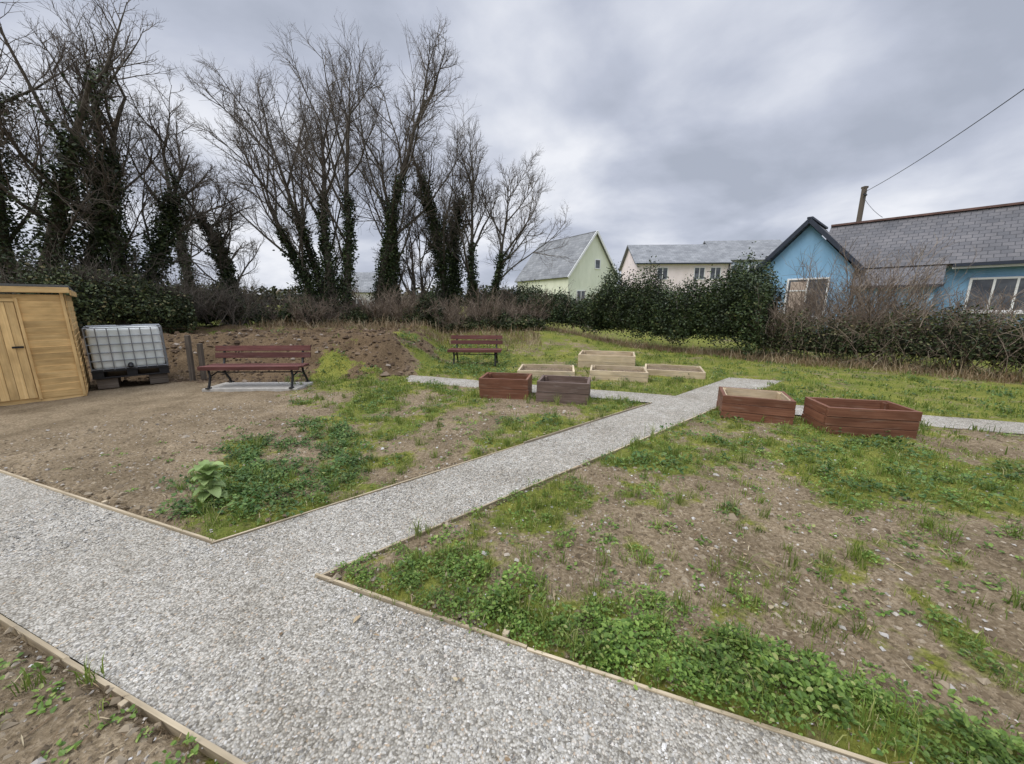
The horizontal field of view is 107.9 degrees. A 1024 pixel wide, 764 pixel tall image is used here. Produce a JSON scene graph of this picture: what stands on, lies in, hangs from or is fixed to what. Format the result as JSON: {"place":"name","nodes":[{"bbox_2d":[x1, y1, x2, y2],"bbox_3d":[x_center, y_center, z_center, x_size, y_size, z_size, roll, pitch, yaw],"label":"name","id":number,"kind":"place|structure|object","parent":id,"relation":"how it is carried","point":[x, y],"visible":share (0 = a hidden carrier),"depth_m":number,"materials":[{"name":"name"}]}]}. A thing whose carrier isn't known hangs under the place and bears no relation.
{"place":"outdoors","nodes":[
{"label":"outdoors","id":0,"kind":"place"},
{"bbox_2d":[239,314,541,356],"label":"dry grass","id":1,"kind":"structure","parent":0,"point":[392,324],"depth_m":12.98,"materials":[{"name":"brown plant"}]},
{"bbox_2d":[0,305,1023,763],"bbox_3d":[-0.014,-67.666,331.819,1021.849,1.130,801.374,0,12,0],"label":"ground","id":2,"kind":"structure","parent":0,"point":[122,403],"depth_m":3.08,"materials":[{"name":"brown soil"}]},
{"bbox_2d":[0,283,89,405],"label":"wooden shed","id":3,"kind":"structure","parent":2,"relation":"on","point":[42,356],"depth_m":6.16,"materials":[{"name":"yellow wood"}]},
{"bbox_2d":[3,240,173,328],"bbox_3d":[-12.745,-2.942,11.112,4.714,2.716,2.916,3,12,16],"label":"bare shrub","id":4,"kind":"object","parent":2,"relation":"on","point":[128,269],"visible":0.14,"depth_m":11.11,"materials":[{"name":"brown plant"}]},
{"bbox_2d":[0,0,207,327],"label":"ivy clad tree","id":5,"kind":"object","parent":2,"relation":"on","point":[59,224],"visible":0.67,"depth_m":10.38,"materials":[{"name":"green plant"}]},
{"bbox_2d":[0,238,250,333],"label":"bramble scrub","id":6,"kind":"object","parent":2,"relation":"on","point":[99,298],"visible":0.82,"depth_m":10.20,"materials":[{"name":"green plant"}]},
{"bbox_2d":[81,324,169,389],"bbox_3d":[-7.767,-0.568,7.568,1.094,1.190,1.092,-11,16,-43],"label":"water tank","id":7,"kind":"object","parent":2,"relation":"on","point":[116,353],"visible":1,"depth_m":7.25,"materials":[{"name":"plastic"}]},
{"bbox_2d":[0,20,257,324],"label":"ivy clad tree","id":8,"kind":"object","parent":2,"relation":"on","point":[161,242],"visible":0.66,"depth_m":11.73,"materials":[{"name":"green plant"}]},
{"bbox_2d":[3,264,294,327],"bbox_3d":[-14.361,-3.594,13.757,12.963,3.316,3.830,0,12,0],"label":"bramble scrub","id":9,"kind":"object","parent":2,"relation":"on","point":[259,316],"visible":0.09,"depth_m":13.70,"materials":[{"name":"plant"}]},
{"bbox_2d":[99,54,225,321],"bbox_3d":[-14.708,-7.579,16.384,2.914,10.833,3.572,0,12,0],"label":"ivy clad tree","id":10,"kind":"object","parent":2,"relation":"on","point":[188,263],"visible":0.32,"depth_m":16.00,"materials":[{"name":"green plant"}]},
{"bbox_2d":[184,335,195,380],"bbox_3d":[-6.750,-0.486,7.814,0.109,0.982,0.090,-2,12,-11],"label":"wooden post","id":11,"kind":"object","parent":2,"relation":"on","point":[189,355],"visible":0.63,"depth_m":7.79,"materials":[{"name":"brown wood"}]},
{"bbox_2d":[197,343,206,379],"bbox_3d":[-6.600,-0.418,7.930,0.102,0.802,0.090,-2,12,-11],"label":"wooden post","id":12,"kind":"object","parent":2,"relation":"on","point":[201,359],"visible":0.68,"depth_m":7.89,"materials":[{"name":"brown wood"}]},
{"bbox_2d":[148,132,266,324],"bbox_3d":[-11.207,-5.218,14.333,3.917,7.070,3.068,-10,16,-41],"label":"bare tree","id":13,"kind":"object","parent":2,"relation":"on","point":[219,249],"visible":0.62,"depth_m":14.21,"materials":[{"name":"brown plant"}]},
{"bbox_2d":[188,460,231,501],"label":"broadleaf plant","id":14,"kind":"object","parent":2,"relation":"on","point":[208,474],"visible":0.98,"depth_m":3.00,"materials":[{"name":"green plant"}]},
{"bbox_2d":[188,275,250,324],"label":"bush","id":15,"kind":"object","parent":2,"relation":"on","point":[209,316],"visible":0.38,"depth_m":12.84,"materials":[{"name":"plant"}]},
{"bbox_2d":[171,266,271,325],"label":"bare shrub","id":16,"kind":"object","parent":2,"relation":"on","point":[228,312],"visible":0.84,"depth_m":12.44,"materials":[{"name":"brown plant"}]},
{"bbox_2d":[197,345,312,391],"bbox_3d":[-4.951,-0.282,7.264,1.850,0.839,0.710,0,12,-2],"label":"park bench","id":17,"kind":"object","parent":2,"relation":"on","point":[231,386],"visible":0.97,"depth_m":7.35,"materials":[{"name":"wood"}]},
{"bbox_2d":[85,326,438,383],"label":"soil clods","id":18,"kind":"object","parent":2,"relation":"on","point":[383,374],"visible":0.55,"depth_m":9.05,"materials":[{"name":"brown soil"}]},
{"bbox_2d":[154,416,371,520],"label":"weeds","id":19,"kind":"object","parent":2,"relation":"on","point":[283,461],"visible":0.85,"depth_m":3.52,"materials":[{"name":"green plant"}]},
{"bbox_2d":[168,19,394,319],"bbox_3d":[-8.204,-7.453,14.085,7.768,11.946,6.086,-2,12,-12],"label":"sycamore tree","id":20,"kind":"object","parent":2,"relation":"on","point":[343,287],"visible":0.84,"depth_m":13.86,"materials":[{"name":"brown plant"}]},
{"bbox_2d":[263,277,335,325],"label":"bush","id":21,"kind":"object","parent":2,"relation":"on","point":[285,310],"visible":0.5,"depth_m":13.35,"materials":[{"name":"plant"}]},
{"bbox_2d":[282,210,343,297],"bbox_3d":[-8.693,-5.005,17.013,2.948,5.274,2.389,-4,12,-17],"label":"bare tree","id":22,"kind":"object","parent":2,"relation":"on","point":[339,259],"visible":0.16,"depth_m":16.99,"materials":[{"name":"green plant"}]},
{"bbox_2d":[283,288,347,327],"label":"bare shrub","id":23,"kind":"object","parent":2,"relation":"on","point":[295,313],"visible":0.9,"depth_m":13.06,"materials":[{"name":"brown plant"}]},
{"bbox_2d":[252,272,417,326],"bbox_3d":[-6.230,-3.159,14.504,6.965,2.124,3.150,-3,12,-13],"label":"bramble scrub","id":24,"kind":"object","parent":2,"relation":"on","point":[347,307],"visible":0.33,"depth_m":14.16,"materials":[{"name":"brown plant"}]},
{"bbox_2d":[50,431,628,760],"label":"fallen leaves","id":25,"kind":"object","parent":2,"relation":"on","point":[454,678],"visible":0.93,"depth_m":1.61,"materials":[{"name":"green plant"}]},
{"bbox_2d":[164,278,516,308],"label":"distant trees","id":26,"kind":"object","parent":2,"relation":"on","point":[276,292],"visible":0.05,"depth_m":51.48,"materials":[{"name":"plant"}]},
{"bbox_2d":[318,293,374,305],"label":"walls","id":27,"kind":"structure","parent":2,"relation":"on","point":[361,294],"depth_m":45.84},
{"bbox_2d":[314,272,377,292],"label":"roof","id":28,"kind":"structure","parent":27,"relation":"on","point":[365,280],"depth_m":46.85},
{"bbox_2d":[330,298,380,325],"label":"bush","id":29,"kind":"object","parent":2,"relation":"on","point":[360,314],"visible":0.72,"depth_m":14.00,"materials":[{"name":"green plant"}]},
{"bbox_2d":[351,279,416,325],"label":"bare shrub","id":30,"kind":"object","parent":2,"relation":"on","point":[374,314],"visible":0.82,"depth_m":14.13,"materials":[{"name":"brown plant"}]},
{"bbox_2d":[271,326,516,378],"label":"weeds","id":31,"kind":"object","parent":2,"relation":"on","point":[477,362],"visible":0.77,"depth_m":9.94,"materials":[{"name":"green plant"}]},
{"bbox_2d":[310,6,480,324],"bbox_3d":[-4.511,-7.294,13.754,6.595,11.588,7.236,0,12,0],"label":"sycamore tree","id":32,"kind":"object","parent":2,"relation":"on","point":[387,270],"visible":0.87,"depth_m":14.14,"materials":[{"name":"brown plant"}]},
{"bbox_2d":[372,205,440,302],"bbox_3d":[-4.452,-4.994,15.618,3.108,5.221,2.661,0,12,0],"label":"bare tree","id":33,"kind":"object","parent":2,"relation":"on","point":[405,262],"visible":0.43,"depth_m":15.74,"materials":[{"name":"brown plant"}]},
{"bbox_2d":[379,290,440,326],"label":"bare shrub","id":34,"kind":"object","parent":2,"relation":"on","point":[395,309],"visible":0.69,"depth_m":14.09,"materials":[{"name":"brown plant"}]},
{"bbox_2d":[409,283,461,330],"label":"bush","id":35,"kind":"object","parent":2,"relation":"on","point":[424,305],"visible":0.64,"depth_m":14.49,"materials":[{"name":"green plant"}]},
{"bbox_2d":[397,112,485,312],"bbox_3d":[-2.912,-5.986,15.851,3.706,8.872,4.366,0,12,0],"label":"ivy clad tree","id":36,"kind":"object","parent":2,"relation":"on","point":[452,282],"visible":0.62,"depth_m":15.75,"materials":[{"name":"green plant"}]},
{"bbox_2d":[0,402,886,763],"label":"timber path edging","id":37,"kind":"object","parent":2,"relation":"on","point":[218,754],"visible":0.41,"depth_m":1.80,"materials":[{"name":"brown wood"}]},
{"bbox_2d":[424,293,466,333],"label":"bare shrub","id":38,"kind":"object","parent":2,"relation":"on","point":[452,314],"visible":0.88,"depth_m":14.39,"materials":[{"name":"brown plant"}]},
{"bbox_2d":[372,280,557,331],"bbox_3d":[-1.440,-3.118,15.213,7.580,2.188,4.158,0,12,0],"label":"bramble scrub","id":39,"kind":"object","parent":2,"relation":"on","point":[520,320],"visible":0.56,"depth_m":14.90,"materials":[{"name":"plant"}]},
{"bbox_2d":[447,335,502,365],"bbox_3d":[-0.979,-0.864,10.054,1.420,0.783,0.710,1,12,3],"label":"park bench","id":40,"kind":"object","parent":2,"relation":"on","point":[496,350],"visible":0.92,"depth_m":10.19,"materials":[{"name":"brown wood"}]},
{"bbox_2d":[454,284,515,330],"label":"bare shrub","id":41,"kind":"object","parent":2,"relation":"on","point":[496,308],"visible":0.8,"depth_m":14.89,"materials":[{"name":"brown plant"}]},
{"bbox_2d":[406,117,578,328],"bbox_3d":[-0.938,-6.509,16.072,7.556,9.306,4.824,0,12,0],"label":"sycamore tree","id":42,"kind":"object","parent":2,"relation":"on","point":[470,266],"visible":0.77,"depth_m":15.66,"materials":[{"name":"brown plant"}]},
{"bbox_2d":[464,280,528,311],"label":"bare shrub","id":43,"kind":"object","parent":2,"relation":"on","point":[486,295],"visible":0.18,"depth_m":16.68,"materials":[{"name":"brown plant"}]},
{"bbox_2d":[472,300,521,328],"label":"bush","id":44,"kind":"object","parent":2,"relation":"on","point":[500,314],"visible":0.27,"depth_m":15.31,"materials":[{"name":"brown plant"}]},
{"bbox_2d":[479,372,531,399],"bbox_3d":[-0.097,0.063,6.702,0.874,0.357,0.618,2,12,10],"label":"raised planter","id":45,"kind":"object","parent":2,"relation":"on","point":[505,385],"visible":0.97,"depth_m":6.42,"materials":[{"name":"red wood"}]},
{"bbox_2d":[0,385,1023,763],"bbox_3d":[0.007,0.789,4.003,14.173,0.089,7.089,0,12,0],"label":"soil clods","id":46,"kind":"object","parent":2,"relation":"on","point":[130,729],"visible":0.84,"depth_m":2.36,"materials":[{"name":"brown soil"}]},
{"bbox_2d":[0,380,1023,763],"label":"weeds","id":47,"kind":"object","parent":2,"relation":"on","point":[734,696],"visible":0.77,"depth_m":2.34,"materials":[{"name":"green plant"}]},
{"bbox_2d":[0,371,1023,763],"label":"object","id":48,"kind":"object","parent":2,"relation":"on","point":[580,573],"visible":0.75,"depth_m":2.26,"materials":[{"name":"beige plant"}]},
{"bbox_2d":[0,380,1023,763],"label":"stones","id":49,"kind":"object","parent":2,"relation":"on","point":[38,760],"visible":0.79,"depth_m":2.46,"materials":[{"name":"grey stone"}]},
{"bbox_2d":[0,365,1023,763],"bbox_3d":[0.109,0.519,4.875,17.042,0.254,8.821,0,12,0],"label":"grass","id":50,"kind":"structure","parent":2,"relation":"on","point":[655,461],"depth_m":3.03,"materials":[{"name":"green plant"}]},
{"bbox_2d":[4,373,1023,756],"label":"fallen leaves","id":51,"kind":"object","parent":2,"relation":"on","point":[642,583],"visible":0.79,"depth_m":2.31,"materials":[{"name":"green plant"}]},
{"bbox_2d":[501,289,560,327],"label":"bare shrub","id":52,"kind":"object","parent":2,"relation":"on","point":[534,312],"visible":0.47,"depth_m":15.90,"materials":[{"name":"brown plant"}]},
{"bbox_2d":[467,278,617,334],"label":"hedge","id":53,"kind":"object","parent":2,"relation":"on","point":[574,312],"visible":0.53,"depth_m":15.88,"materials":[{"name":"green plant"}]},
{"bbox_2d":[517,364,574,378],"bbox_3d":[0.798,-0.240,8.582,1.255,0.187,0.944,2,12,8],"label":"raised planter","id":54,"kind":"object","parent":2,"relation":"on","point":[562,370],"visible":0.77,"depth_m":8.68,"materials":[{"name":"brown wood"}]},
{"bbox_2d":[536,375,590,404],"bbox_3d":[0.898,0.123,6.410,0.870,0.357,0.630,3,12,14],"label":"raised planter","id":55,"kind":"object","parent":2,"relation":"on","point":[573,389],"visible":0.98,"depth_m":6.14,"materials":[{"name":"brown wood"}]},
{"bbox_2d":[517,235,615,302],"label":"walls","id":56,"kind":"structure","parent":2,"relation":"on","point":[585,274],"depth_m":33.44,"materials":[{"name":"paint"}]},
{"bbox_2d":[514,232,594,281],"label":"roof","id":57,"kind":"structure","parent":56,"relation":"attached to","point":[535,268],"depth_m":35.22,"materials":[{"name":"grey tile"}]},
{"bbox_2d":[567,231,596,277],"bbox_3d":[6.157,-11.116,32.345,0.180,5.193,0.050,39,-12,-33],"label":"barge board","id":58,"kind":"object","parent":57,"relation":"attached to","point":[582,254],"visible":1,"depth_m":32.31,"materials":[{"name":"white wood"}]},
{"bbox_2d":[540,231,614,271],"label":"roof","id":59,"kind":"structure","parent":56,"relation":"attached to","point":[599,241],"depth_m":34.18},
{"bbox_2d":[597,231,619,277],"bbox_3d":[8.891,-11.473,34.066,0.181,5.193,0.052,-47,31,-17],"label":"barge board","id":60,"kind":"object","parent":59,"relation":"attached to","point":[605,248],"visible":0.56,"depth_m":33.70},
{"bbox_2d":[577,291,584,300],"bbox_3d":[6.145,-7.524,33.346,0.900,1.200,0.030,-7,14,-32],"label":"window glass","id":61,"kind":"object","parent":56,"relation":"attached to","point":[580,293],"visible":0.57,"depth_m":33.29,"materials":[{"name":"grey glass"}]},
{"bbox_2d":[596,260,599,267],"bbox_3d":[7.743,-10.671,33.743,0.550,0.700,0.030,-7,14,-32],"label":"window glass","id":62,"kind":"object","parent":56,"relation":"attached to","point":[597,263],"visible":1,"depth_m":33.75,"materials":[{"name":"grey glass"}]},
{"bbox_2d":[167,320,1023,471],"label":"grass","id":63,"kind":"structure","parent":2,"relation":"on","point":[914,380],"depth_m":7.37,"materials":[{"name":"green plant"}]},
{"bbox_2d":[578,350,635,366],"bbox_3d":[2.503,-0.587,9.836,1.408,0.357,1.005,3,12,16],"label":"raised planter","id":64,"kind":"object","parent":2,"relation":"on","point":[612,358],"visible":0.93,"depth_m":9.44,"materials":[{"name":"brown wood"}]},
{"bbox_2d":[202,339,1023,524],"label":"weeds","id":65,"kind":"object","parent":2,"relation":"on","point":[966,476],"visible":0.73,"depth_m":3.91,"materials":[{"name":"green plant"}]},
{"bbox_2d":[589,365,648,382],"bbox_3d":[2.350,-0.193,8.282,1.207,0.217,0.805,3,12,14],"label":"raised planter","id":66,"kind":"object","parent":2,"relation":"on","point":[631,373],"visible":0.91,"depth_m":7.97,"materials":[{"name":"brown wood"}]},
{"bbox_2d":[585,251,683,343],"bbox_3d":[4.605,-3.130,14.371,3.045,3.508,3.432,-10,16,-41],"label":"laurel hedge","id":67,"kind":"object","parent":2,"relation":"on","point":[628,309],"visible":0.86,"depth_m":13.81,"materials":[{"name":"green plant"}]},
{"bbox_2d":[645,364,705,378],"bbox_3d":[3.753,-0.250,8.680,1.251,0.167,0.899,4,12,20],"label":"raised planter","id":68,"kind":"object","parent":2,"relation":"on","point":[695,372],"visible":0.77,"depth_m":8.41,"materials":[{"name":"brown wood"}]},
{"bbox_2d":[621,250,730,307],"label":"walls","id":69,"kind":"structure","parent":2,"relation":"on","point":[677,273],"depth_m":38.37,"materials":[{"name":"beige paint"}]},
{"bbox_2d":[618,247,628,270],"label":"roof","id":70,"kind":"structure","parent":69,"relation":"on","point":[623,258],"depth_m":43.43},
{"bbox_2d":[658,268,667,278],"bbox_3d":[15.496,-11.173,38.383,0.950,1.100,0.031,1,12,3],"label":"window glass","id":71,"kind":"object","parent":69,"relation":"attached to","point":[664,272],"visible":0.64,"depth_m":38.35,"materials":[{"name":"grey glass"}]},
{"bbox_2d":[627,244,731,263],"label":"roof","id":72,"kind":"structure","parent":69,"relation":"on","point":[689,253],"depth_m":39.28,"materials":[{"name":"grey tile"}]},
{"bbox_2d":[637,262,732,263],"bbox_3d":[17.475,-12.031,37.743,9.500,0.100,0.120,1,12,3],"label":"gutter","id":73,"kind":"object","parent":72,"relation":"attached to","point":[692,263],"visible":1,"depth_m":37.64,"materials":[{"name":"grey plastic"}]},
{"bbox_2d":[694,268,703,278],"bbox_3d":[19.191,-11.133,38.194,0.950,1.100,0.030,1,12,3],"label":"window glass","id":74,"kind":"object","parent":69,"relation":"attached to","point":[696,275],"visible":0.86,"depth_m":38.17,"materials":[{"name":"grey glass"}]},
{"bbox_2d":[710,268,720,278],"bbox_3d":[20.789,-11.116,38.112,0.950,1.100,0.030,1,12,3],"label":"window glass","id":75,"kind":"object","parent":69,"relation":"attached to","point":[713,272],"visible":0.64,"depth_m":38.09,"materials":[{"name":"grey glass"}]},
{"bbox_2d":[331,541,1023,763],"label":"weeds","id":76,"kind":"object","parent":2,"relation":"on","point":[688,643],"visible":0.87,"depth_m":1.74,"materials":[{"name":"green plant"}]},
{"bbox_2d":[648,253,792,359],"bbox_3d":[6.653,-2.577,12.432,4.414,3.167,3.352,9,15,38],"label":"laurel hedge","id":77,"kind":"object","parent":2,"relation":"on","point":[701,314],"visible":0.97,"depth_m":11.72,"materials":[{"name":"green plant"}]},
{"bbox_2d":[713,241,774,351],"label":"bush","id":78,"kind":"object","parent":2,"relation":"on","point":[760,271],"visible":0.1,"depth_m":12.78,"materials":[{"name":"plant"}]},
{"bbox_2d":[716,386,795,424],"bbox_3d":[3.527,0.331,5.459,0.869,0.337,0.668,5,13,23],"label":"raised planter","id":79,"kind":"object","parent":2,"relation":"on","point":[755,405],"visible":0.98,"depth_m":5.22,"materials":[{"name":"red wood"}]},
{"bbox_2d":[748,300,812,358],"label":"bare shrub","id":80,"kind":"object","parent":2,"relation":"on","point":[775,327],"visible":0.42,"depth_m":10.95,"materials":[{"name":"brown plant"}]},
{"bbox_2d":[771,280,833,357],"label":"bare shrub","id":81,"kind":"object","parent":2,"relation":"on","point":[809,301],"visible":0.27,"depth_m":11.24,"materials":[{"name":"brown plant"}]},
{"bbox_2d":[801,397,922,438],"bbox_3d":[4.450,0.455,4.810,0.972,0.357,0.565,3,12,13],"label":"raised planter","id":82,"kind":"object","parent":2,"relation":"on","point":[856,417],"visible":0.88,"depth_m":4.60,"materials":[{"name":"red wood"}]},
{"bbox_2d":[767,227,958,362],"bbox_3d":[9.545,-2.320,10.381,3.820,3.517,3.758,0,12,0],"label":"bare shrub","id":83,"kind":"object","parent":2,"relation":"on","point":[850,303],"visible":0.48,"depth_m":10.19,"materials":[{"name":"brown plant"}]},
{"bbox_2d":[727,284,1023,376],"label":"hedge","id":84,"kind":"object","parent":2,"relation":"on","point":[963,341],"visible":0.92,"depth_m":9.04,"materials":[{"name":"green plant"}]},
{"bbox_2d":[755,201,1023,325],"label":"blue bungalow","id":85,"kind":"object","parent":2,"relation":"on","point":[996,232],"visible":0.53,"depth_m":14.35,"materials":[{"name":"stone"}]},
{"bbox_2d":[784,279,788,310],"bbox_3d":[12.447,-3.816,16.933,0.070,1.690,0.070,-10,16,-41],"label":"window frame","id":86,"kind":"structure","parent":85,"relation":"in","point":[787,279],"depth_m":16.81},
{"bbox_2d":[785,279,827,315],"bbox_3d":[12.935,-3.710,16.421,0.030,1.550,1.360,-10,16,-41],"label":"window glass","id":87,"kind":"structure","parent":85,"relation":"in","point":[790,281],"depth_m":16.17,"materials":[{"name":"grey glass"}]},
{"bbox_2d":[789,277,827,279],"bbox_3d":[12.925,-4.501,16.248,0.070,0.070,1.360,-10,16,-41],"label":"window frame","id":88,"kind":"structure","parent":85,"relation":"in","point":[819,277],"depth_m":16.29,"materials":[{"name":"white plastic"}]},
{"bbox_2d":[963,278,972,309],"bbox_3d":[16.464,-3.148,13.461,0.070,1.190,0.070,-10,16,-41],"label":"window frame","id":89,"kind":"structure","parent":85,"relation":"in","point":[969,287],"depth_m":13.41,"materials":[{"name":"white plastic"}]},
{"bbox_2d":[966,278,1023,309],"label":"window glass","id":90,"kind":"structure","parent":85,"relation":"in","point":[1010,283],"depth_m":12.96,"materials":[{"name":"grey glass"}]},
{"bbox_2d":[973,276,1023,279],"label":"window frame","id":91,"kind":"structure","parent":85,"relation":"in","point":[1011,277],"depth_m":12.88,"materials":[{"name":"white plastic"}]},
{"bbox_2d":[807,246,984,365],"bbox_3d":[9.912,-2.076,10.023,3.676,3.128,3.669,0,12,0],"label":"bare shrub","id":92,"kind":"object","parent":2,"relation":"on","point":[921,298],"visible":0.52,"depth_m":9.61,"materials":[{"name":"brown plant"}]},
{"bbox_2d":[856,89,1023,221],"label":"utility pole","id":93,"kind":"object","parent":2,"relation":"on","point":[864,190],"visible":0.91,"depth_m":20.22,"materials":[{"name":"brown wood"}]},
{"bbox_2d":[918,278,1023,372],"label":"bare shrub","id":94,"kind":"object","parent":2,"relation":"on","point":[980,306],"visible":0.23,"depth_m":8.83,"materials":[{"name":"brown plant"}]},
{"bbox_2d":[995,292,1023,373],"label":"bare shrub","id":95,"kind":"object","parent":2,"relation":"on","point":[1012,312],"visible":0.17,"depth_m":8.60,"materials":[{"name":"brown plant"}]},
{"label":"walls","id":96,"kind":"object","parent":2,"relation":"on","visible":0},
{"bbox_2d":[704,240,782,260],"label":"roof","id":97,"kind":"structure","parent":96,"relation":"on","point":[732,250],"depth_m":39.69,"materials":[{"name":"grey tile"}]},
{"bbox_2d":[731,262,760,277],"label":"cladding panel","id":98,"kind":"structure","parent":96,"relation":"attached to","point":[747,263],"depth_m":38.23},
{"bbox_2d":[0,375,1023,763],"bbox_3d":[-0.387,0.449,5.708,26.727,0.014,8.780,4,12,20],"label":"gravel path","id":99,"kind":"structure","parent":0,"point":[28,595],"depth_m":1.83,"materials":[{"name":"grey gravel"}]},
{"bbox_2d":[0,0,1023,294],"label":"sky","id":100,"kind":"structure","parent":0,"point":[654,122],"materials":[{"name":"grey"}]},
{"bbox_2d":[531,323,1023,385],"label":"dry grass","id":101,"kind":"structure","parent":0,"point":[939,370],"depth_m":9.87,"materials":[{"name":"brown plant"}]}
]}

